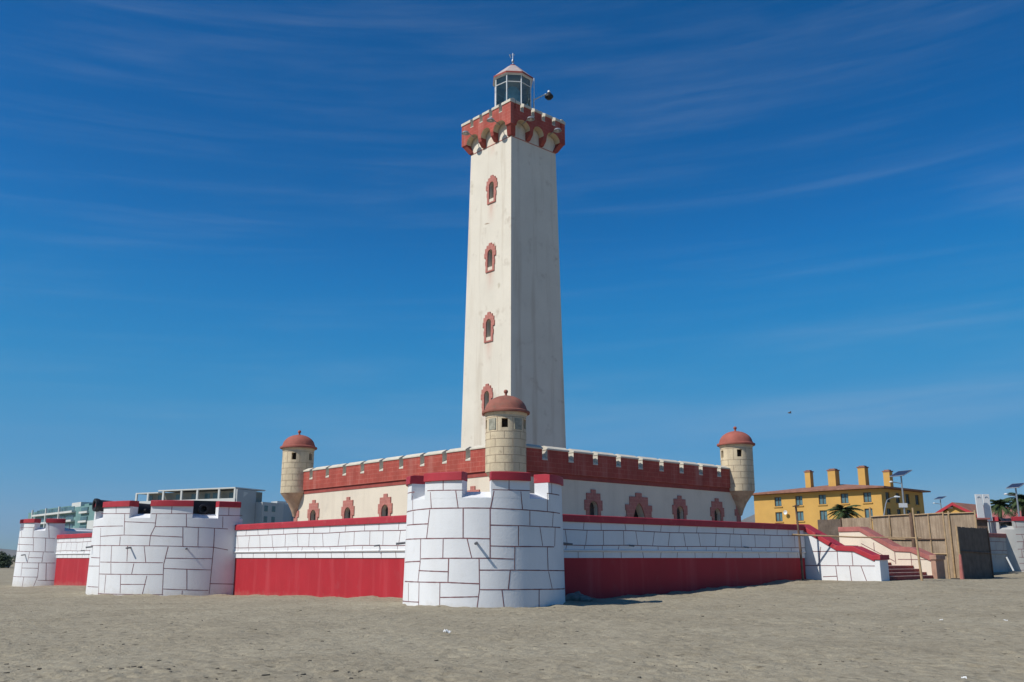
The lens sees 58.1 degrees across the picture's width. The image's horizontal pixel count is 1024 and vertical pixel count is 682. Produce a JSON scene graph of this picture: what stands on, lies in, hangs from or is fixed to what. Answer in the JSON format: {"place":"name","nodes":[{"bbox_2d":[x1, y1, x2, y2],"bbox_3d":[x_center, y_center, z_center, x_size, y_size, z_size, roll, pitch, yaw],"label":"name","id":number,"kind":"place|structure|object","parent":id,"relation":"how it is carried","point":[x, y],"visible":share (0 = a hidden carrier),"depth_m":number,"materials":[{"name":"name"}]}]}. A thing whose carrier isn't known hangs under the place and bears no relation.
{"place":"outdoors","nodes":[
{"label":"outdoors","id":0,"kind":"place"},
{"bbox_2d":[0,549,16,556],"bbox_3d":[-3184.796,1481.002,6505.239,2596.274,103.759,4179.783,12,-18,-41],"label":"hill","id":1,"kind":"structure","parent":0,"point":[12,553],"depth_m":6122.71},
{"bbox_2d":[0,559,1023,681],"bbox_3d":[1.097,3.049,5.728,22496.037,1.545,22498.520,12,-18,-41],"label":"ground","id":2,"kind":"structure","parent":0,"point":[615,644],"depth_m":20.43,"materials":[{"name":"beige sand"}]},
{"bbox_2d":[0,554,15,567],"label":"tree","id":3,"kind":"object","parent":2,"relation":"on","point":[6,560],"visible":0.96,"depth_m":179.54,"materials":[{"name":"green plant"}]},
{"bbox_2d":[12,519,92,586],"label":"round bastion","id":4,"kind":"object","parent":2,"relation":"on","point":[35,562],"visible":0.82,"depth_m":73.87,"materials":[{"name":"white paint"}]},
{"bbox_2d":[28,502,94,529],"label":"apartment block","id":5,"kind":"structure","parent":2,"relation":"on","point":[78,515],"depth_m":282.37,"materials":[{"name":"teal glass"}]},
{"bbox_2d":[54,533,91,585],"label":"rampart wall","id":6,"kind":"structure","parent":2,"relation":"on","point":[72,557],"depth_m":70.85,"materials":[{"name":"paint"}]},
{"bbox_2d":[86,500,242,595],"bbox_3d":[-21.236,12.578,53.476,6.282,6.190,11.261,12,-18,-41],"label":"round bastion","id":7,"kind":"object","parent":2,"relation":"on","point":[170,547],"visible":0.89,"depth_m":50.41,"materials":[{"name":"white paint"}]},
{"bbox_2d":[92,498,150,513],"bbox_3d":[-21.924,10.359,54.467,5.400,1.903,1.340,12,-18,-41],"label":"cannon","id":8,"kind":"object","parent":7,"relation":"on","point":[143,508],"visible":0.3,"depth_m":53.14,"materials":[{"name":"black metal"}]},
{"bbox_2d":[193,500,215,513],"bbox_3d":[-18.291,10.260,53.623,2.100,1.710,5.400,6,-15,-25],"label":"cannon","id":9,"kind":"object","parent":7,"relation":"on","point":[204,507],"visible":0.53,"depth_m":51.82,"materials":[{"name":"black metal"}]},
{"bbox_2d":[135,487,283,523],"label":"apartment block","id":10,"kind":"structure","parent":2,"relation":"on","point":[254,509],"depth_m":262.66,"materials":[{"name":"white paint"}]},
{"bbox_2d":[271,501,293,521],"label":"apartment block","id":11,"kind":"structure","parent":2,"relation":"on","point":[287,516],"depth_m":293.82,"materials":[{"name":"grey glass"}]},
{"bbox_2d":[233,515,406,597],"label":"rampart wall","id":12,"kind":"structure","parent":2,"relation":"on","point":[352,557],"depth_m":44.52,"materials":[{"name":"paint"}]},
{"bbox_2d":[396,471,572,607],"bbox_3d":[-1.070,8.243,35.913,6.283,5.790,6.283,12,-18,-41],"label":"round bastion","id":13,"kind":"object","parent":2,"relation":"on","point":[501,543],"visible":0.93,"depth_m":33.48,"materials":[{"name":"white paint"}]},
{"bbox_2d":[4,597,1019,681],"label":"beach debris","id":14,"kind":"object","parent":2,"relation":"on","point":[394,652],"visible":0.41,"depth_m":15.24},
{"bbox_2d":[565,593,580,600],"bbox_3d":[2.456,10.591,37.876,0.915,0.473,0.638,12,-18,-41],"label":"rock","id":15,"kind":"object","parent":2,"relation":"on","point":[571,597],"visible":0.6,"depth_m":37.64,"materials":[{"name":"stone"}]},
{"bbox_2d":[579,595,592,601],"bbox_3d":[2.953,10.735,38.146,0.842,0.432,0.626,12,-18,-41],"label":"rock","id":16,"kind":"object","parent":2,"relation":"on","point":[583,598],"visible":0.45,"depth_m":37.96,"materials":[{"name":"grey stone"}]},
{"bbox_2d":[562,514,805,598],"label":"rampart wall","id":17,"kind":"structure","parent":2,"relation":"on","point":[609,556],"depth_m":43.52,"materials":[{"name":"paint"}]},
{"bbox_2d":[752,465,930,528],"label":"yellow hotel","id":18,"kind":"structure","parent":2,"relation":"on","point":[813,502],"depth_m":119.58,"materials":[{"name":"paint"}]},
{"bbox_2d":[774,497,782,507],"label":"window","id":19,"kind":"structure","parent":18,"relation":"in","point":[777,499],"depth_m":124.00,"materials":[{"name":"blue glass"}]},
{"bbox_2d":[775,512,783,522],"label":"window","id":20,"kind":"structure","parent":18,"relation":"in","point":[779,518],"depth_m":123.52,"materials":[{"name":"blue glass"}]},
{"bbox_2d":[796,496,803,506],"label":"window","id":21,"kind":"structure","parent":18,"relation":"in","point":[799,501],"depth_m":121.72,"materials":[{"name":"blue glass"}]},
{"bbox_2d":[795,511,804,521],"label":"window","id":22,"kind":"structure","parent":18,"relation":"in","point":[800,513],"depth_m":121.22,"materials":[{"name":"blue glass"}]},
{"bbox_2d":[818,495,826,505],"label":"window","id":23,"kind":"structure","parent":18,"relation":"in","point":[822,498],"depth_m":119.34,"materials":[{"name":"blue glass"}]},
{"bbox_2d":[820,510,827,519],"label":"window","id":24,"kind":"structure","parent":18,"relation":"in","point":[823,513],"depth_m":118.93,"materials":[{"name":"blue glass"}]},
{"bbox_2d":[840,493,849,504],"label":"window","id":25,"kind":"structure","parent":18,"relation":"in","point":[844,497],"depth_m":117.11,"materials":[{"name":"blue glass"}]},
{"bbox_2d":[862,492,872,503],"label":"window","id":26,"kind":"structure","parent":18,"relation":"in","point":[867,495],"depth_m":114.90,"materials":[{"name":"blue glass"}]},
{"bbox_2d":[865,508,872,517],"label":"window","id":27,"kind":"structure","parent":18,"relation":"in","point":[867,515],"depth_m":114.60,"materials":[{"name":"blue glass"}]},
{"bbox_2d":[885,492,890,502],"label":"window","id":28,"kind":"structure","parent":18,"relation":"in","point":[887,494],"depth_m":114.74,"materials":[{"name":"grey glass"}]},
{"bbox_2d":[905,494,911,504],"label":"window","id":29,"kind":"structure","parent":18,"relation":"in","point":[907,497],"depth_m":118.26,"materials":[{"name":"grey glass"}]},
{"bbox_2d":[915,495,920,505],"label":"window","id":30,"kind":"structure","parent":18,"relation":"in","point":[916,496],"depth_m":120.04,"materials":[{"name":"grey glass"}]},
{"bbox_2d":[825,504,863,518],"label":"palm tree","id":31,"kind":"object","parent":2,"relation":"on","point":[844,511],"visible":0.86,"depth_m":98.03,"materials":[{"name":"green plant"}]},
{"bbox_2d":[792,505,922,580],"bbox_3d":[18.697,11.082,50.078,6.793,4.357,0.514,-1,-13,4],"label":"bamboo rail","id":32,"kind":"object","parent":2,"relation":"on","point":[916,538],"visible":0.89,"depth_m":50.02,"materials":[{"name":"brown wood"}]},
{"bbox_2d":[799,524,945,580],"bbox_3d":[19.630,12.593,53.474,7.890,3.760,7.490,12,-18,-41],"label":"stairway","id":33,"kind":"object","parent":2,"relation":"on","point":[861,559],"visible":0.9,"depth_m":51.08,"materials":[{"name":"red paint"}]},
{"bbox_2d":[817,507,950,578],"bbox_3d":[23.195,12.834,58.192,0.240,4.651,8.410,12,-18,-41],"label":"reed fence","id":34,"kind":"object","parent":2,"relation":"on","point":[900,525],"visible":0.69,"depth_m":57.09,"materials":[{"name":"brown wood"}]},
{"bbox_2d":[883,496,899,514],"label":"street lamp","id":35,"kind":"object","parent":2,"relation":"on","point":[886,502],"visible":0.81,"depth_m":83.89,"materials":[{"name":"metal"}]},
{"bbox_2d":[889,470,911,513],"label":"solar lamp","id":36,"kind":"object","parent":2,"relation":"on","point":[901,474],"visible":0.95,"depth_m":74.17,"materials":[{"name":"metal"}]},
{"bbox_2d":[933,496,945,508],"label":"solar lamp","id":37,"kind":"object","parent":2,"relation":"on","point":[941,497],"visible":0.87,"depth_m":118.34,"materials":[{"name":"metal"}]},
{"bbox_2d":[915,510,977,577],"bbox_3d":[27.763,13.332,60.114,0.150,4.360,5.220,12,-18,-41],"label":"reed screen","id":38,"kind":"object","parent":2,"relation":"on","point":[962,519],"visible":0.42,"depth_m":59.36,"materials":[{"name":"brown wood"}]},
{"bbox_2d":[935,502,983,517],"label":"yellow house","id":39,"kind":"structure","parent":2,"relation":"on","point":[953,507],"depth_m":88.68,"materials":[{"name":"tile"}]},
{"bbox_2d":[955,525,993,578],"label":"reed gate","id":40,"kind":"structure","parent":2,"relation":"on","point":[974,553],"depth_m":56.67,"materials":[{"name":"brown wood"}]},
{"bbox_2d":[974,494,984,517],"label":"advertising board","id":41,"kind":"object","parent":2,"relation":"on","point":[979,506],"visible":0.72,"depth_m":70.93,"materials":[{"name":"paint"}]},
{"bbox_2d":[977,518,989,529],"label":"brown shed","id":42,"kind":"structure","parent":2,"relation":"on","point":[982,523],"depth_m":64.77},
{"bbox_2d":[982,494,992,532],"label":"advertising board","id":43,"kind":"object","parent":2,"relation":"on","point":[987,505],"visible":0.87,"depth_m":71.28,"materials":[{"name":"paint"}]},
{"bbox_2d":[989,533,1007,571],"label":"rampart wall","id":44,"kind":"structure","parent":2,"relation":"on","point":[999,553],"depth_m":69.34,"materials":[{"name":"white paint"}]},
{"bbox_2d":[984,499,1017,517],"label":"palm tree","id":45,"kind":"object","parent":2,"relation":"on","point":[998,507],"visible":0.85,"depth_m":76.48,"materials":[{"name":"green plant"}]},
{"bbox_2d":[983,507,1021,525],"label":"tiled house","id":46,"kind":"structure","parent":2,"relation":"on","point":[993,515],"depth_m":87.03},
{"bbox_2d":[987,517,1023,571],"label":"round bastion","id":47,"kind":"object","parent":2,"relation":"on","point":[1014,532],"visible":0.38,"depth_m":70.36,"materials":[{"name":"white paint"}]},
{"bbox_2d":[998,517,1011,525],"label":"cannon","id":48,"kind":"object","parent":47,"relation":"on","point":[1008,522],"visible":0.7,"depth_m":72.58,"materials":[{"name":"black metal"}]},
{"bbox_2d":[1003,492,1023,517],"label":"palm tree","id":49,"kind":"object","parent":2,"relation":"on","point":[1020,502],"visible":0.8,"depth_m":78.72,"materials":[{"name":"green plant"}]},
{"bbox_2d":[1004,483,1023,516],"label":"solar lamp","id":50,"kind":"object","parent":2,"relation":"on","point":[1016,485],"visible":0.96,"depth_m":74.07,"materials":[{"name":"metal"}]},
{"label":"terrace","id":51,"kind":"structure","parent":2,"relation":"on","visible":0},
{"bbox_2d":[280,390,754,521],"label":"fort building","id":52,"kind":"structure","parent":51,"relation":"on","point":[595,483],"depth_m":58.79,"materials":[{"name":"white paint"}]},
{"bbox_2d":[307,500,319,520],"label":"window","id":53,"kind":"structure","parent":52,"relation":"in","point":[312,506],"depth_m":65.02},
{"bbox_2d":[341,497,354,518],"bbox_3d":[-10.851,11.915,61.668,0.415,2.930,1.540,12,-18,-41],"label":"window","id":54,"kind":"structure","parent":52,"relation":"in","point":[348,503],"depth_m":61.80,"materials":[{"name":"pink paint"}]},
{"bbox_2d":[378,494,392,516],"bbox_3d":[-7.924,11.179,58.536,0.415,2.930,1.540,12,-18,-41],"label":"window","id":55,"kind":"structure","parent":52,"relation":"in","point":[385,500],"depth_m":58.66,"materials":[{"name":"paint"}]},
{"bbox_2d":[467,486,479,491],"bbox_3d":[-2.221,9.690,52.203,0.100,2.930,1.540,12,-18,-41],"label":"window","id":56,"kind":"structure","parent":52,"relation":"in","point":[472,488],"depth_m":52.41,"materials":[{"name":"paint"}]},
{"bbox_2d":[461,53,565,447],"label":"lighthouse tower","id":57,"kind":"structure","parent":52,"relation":"on","point":[513,335],"depth_m":67.95,"materials":[{"name":"paint"}]},
{"bbox_2d":[462,131,474,137],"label":"wall lamp","id":58,"kind":"object","parent":57,"relation":"attached to","point":[465,133],"visible":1,"depth_m":71.17,"materials":[{"name":"metal"}]},
{"bbox_2d":[481,384,492,415],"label":"window","id":59,"kind":"structure","parent":57,"relation":"in","point":[487,387],"depth_m":65.68,"materials":[{"name":"paint"}]},
{"bbox_2d":[483,312,494,342],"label":"window","id":60,"kind":"structure","parent":57,"relation":"in","point":[489,315],"depth_m":66.76,"materials":[{"name":"paint"}]},
{"bbox_2d":[484,242,495,272],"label":"window","id":61,"kind":"structure","parent":57,"relation":"in","point":[491,246],"depth_m":68.00,"materials":[{"name":"paint"}]},
{"bbox_2d":[486,175,497,204],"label":"window","id":62,"kind":"structure","parent":57,"relation":"in","point":[492,178],"depth_m":69.28,"materials":[{"name":"pink paint"}]},
{"bbox_2d":[486,117,499,124],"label":"wall lamp","id":63,"kind":"object","parent":57,"relation":"attached to","point":[490,120],"visible":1,"depth_m":69.06,"materials":[{"name":"metal"}]},
{"bbox_2d":[522,116,534,124],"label":"wall lamp","id":64,"kind":"object","parent":57,"relation":"attached to","point":[530,118],"visible":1,"depth_m":68.84,"materials":[{"name":"metal"}]},
{"bbox_2d":[533,90,552,107],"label":"floodlight","id":65,"kind":"object","parent":57,"relation":"on","point":[548,95],"visible":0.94,"depth_m":72.53,"materials":[{"name":"paint"}]},
{"bbox_2d":[549,128,561,135],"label":"wall lamp","id":66,"kind":"object","parent":57,"relation":"attached to","point":[557,130],"visible":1,"depth_m":70.74,"materials":[{"name":"metal"}]},
{"bbox_2d":[584,489,602,515],"bbox_3d":[4.736,10.324,54.898,1.540,2.930,0.415,12,-18,-41],"label":"window","id":67,"kind":"structure","parent":52,"relation":"in","point":[593,496],"depth_m":55.04,"materials":[{"name":"paint"}]},
{"bbox_2d":[672,495,687,519],"bbox_3d":[10.869,11.600,60.328,1.540,2.930,0.415,12,-18,-41],"label":"window","id":68,"kind":"structure","parent":52,"relation":"in","point":[678,502],"depth_m":60.48,"materials":[{"name":"paint"}]},
{"bbox_2d":[710,498,724,520],"bbox_3d":[13.910,12.233,63.020,1.540,2.930,0.415,12,-18,-41],"label":"window","id":69,"kind":"structure","parent":52,"relation":"in","point":[715,504],"depth_m":63.12,"materials":[{"name":"paint"}]},
{"bbox_2d":[0,0,1023,549],"label":"sky","id":70,"kind":"structure","parent":0,"point":[230,229],"materials":[{"name":"blue"}]},
{"bbox_2d":[741,514,754,522],"bbox_3d":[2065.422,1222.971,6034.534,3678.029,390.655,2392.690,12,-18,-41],"label":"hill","id":71,"kind":"structure","parent":0,"point":[750,518],"depth_m":5803.94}
]}

